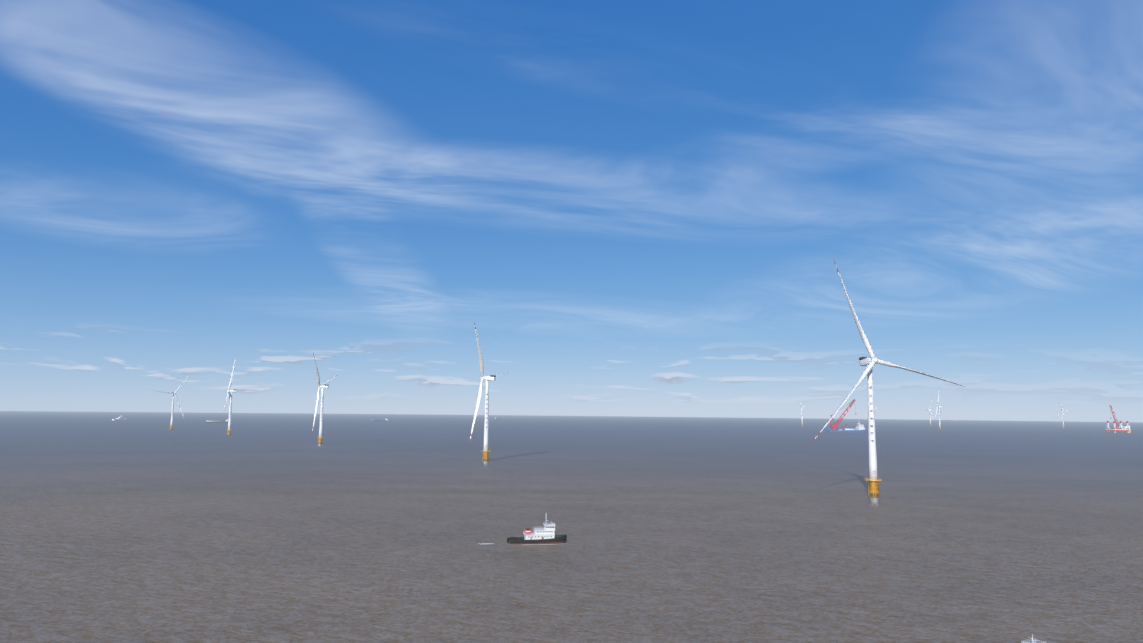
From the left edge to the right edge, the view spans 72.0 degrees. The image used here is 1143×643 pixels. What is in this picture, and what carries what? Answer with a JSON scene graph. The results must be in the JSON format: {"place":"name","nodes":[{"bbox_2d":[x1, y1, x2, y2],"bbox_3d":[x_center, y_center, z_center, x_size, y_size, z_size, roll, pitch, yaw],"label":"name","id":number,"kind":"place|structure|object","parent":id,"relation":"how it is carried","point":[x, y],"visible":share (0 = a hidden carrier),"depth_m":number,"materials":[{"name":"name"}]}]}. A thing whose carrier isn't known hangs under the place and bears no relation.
{"place":"outdoors","nodes":[
{"label":"outdoors","id":0,"kind":"place"},
{"bbox_2d":[0,411,1142,642],"bbox_3d":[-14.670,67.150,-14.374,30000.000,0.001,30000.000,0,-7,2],"label":"sea","id":1,"kind":"structure","parent":0,"point":[196,527],"depth_m":460.29,"materials":[{"name":"grey liquid"}]},
{"bbox_2d":[112,416,125,419],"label":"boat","id":2,"kind":"object","parent":1,"relation":"on","point":[120,418],"visible":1,"depth_m":4393.56,"materials":[{"name":"white metal"}]},
{"bbox_2d":[151,373,190,429],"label":"turbine","id":3,"kind":"object","parent":1,"relation":"on","point":[171,425],"visible":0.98,"depth_m":2525.80,"materials":[{"name":"white metal"}]},
{"bbox_2d":[204,419,228,422],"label":"ship","id":4,"kind":"object","parent":1,"relation":"on","point":[227,420],"visible":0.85,"depth_m":3916.63,"materials":[{"name":"white metal"}]},
{"bbox_2d":[224,357,235,434],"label":"turbine","id":5,"kind":"object","parent":1,"relation":"on","point":[229,395],"visible":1,"depth_m":2073.14,"materials":[{"name":"white metal"}]},
{"bbox_2d":[312,353,336,443],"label":"turbine","id":6,"kind":"object","parent":1,"relation":"on","point":[320,437],"visible":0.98,"depth_m":1592.42,"materials":[{"name":"white metal"}]},
{"bbox_2d":[469,323,509,460],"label":"turbine","id":7,"kind":"object","parent":1,"relation":"on","point":[485,451],"visible":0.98,"depth_m":1106.25,"materials":[{"name":"white metal"}]},
{"bbox_2d":[507,520,566,544],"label":"tug","id":8,"kind":"object","parent":1,"relation":"on","point":[544,535],"visible":0.98,"depth_m":412.29,"materials":[{"name":"metal"}]},
{"bbox_2d":[507,543,570,545],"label":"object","id":9,"kind":"object","parent":1,"relation":"on","point":[536,545],"visible":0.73,"depth_m":409.05,"materials":[{"name":"white liquid"}]},
{"bbox_2d":[794,397,815,425],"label":"turbine","id":10,"kind":"object","parent":1,"relation":"in","point":[801,413],"visible":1,"depth_m":4677.80,"materials":[{"name":"white metal"}]},
{"bbox_2d":[826,399,866,432],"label":"crane ship","id":11,"kind":"object","parent":1,"relation":"on","point":[859,428],"visible":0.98,"depth_m":3023.52,"materials":[{"name":"white metal"}]},
{"bbox_2d":[865,495,879,507],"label":"foam","id":12,"kind":"object","parent":1,"relation":"on","point":[874,497],"visible":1,"depth_m":651.80,"materials":[{"name":"liquid"}]},
{"bbox_2d":[812,258,961,495],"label":"turbine","id":13,"kind":"object","parent":1,"relation":"on","point":[872,480],"visible":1,"depth_m":681.99,"materials":[{"name":"white metal"}]},
{"bbox_2d":[935,394,941,429],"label":"turbine","id":14,"kind":"object","parent":1,"relation":"in","point":[938,407],"visible":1,"depth_m":4000.28,"materials":[{"name":"white metal"}]},
{"bbox_2d":[1021,635,1046,642],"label":"boat","id":15,"kind":"object","parent":1,"relation":"on","point":[1032,641],"visible":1,"depth_m":213.98,"materials":[{"name":"metal"}]},
{"bbox_2d":[1055,400,1070,427],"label":"turbine","id":16,"kind":"object","parent":1,"relation":"in","point":[1062,414],"visible":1,"depth_m":5186.58,"materials":[{"name":"white metal"}]},
{"bbox_2d":[1105,405,1130,432],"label":"jack-up vessel","id":17,"kind":"object","parent":1,"relation":"in","point":[1120,428],"visible":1,"depth_m":3626.12,"materials":[{"name":"white metal"}]},
{"bbox_2d":[0,0,1142,421],"label":"sky","id":18,"kind":"structure","parent":0,"point":[634,208],"materials":[{"name":"blue"}]}
]}

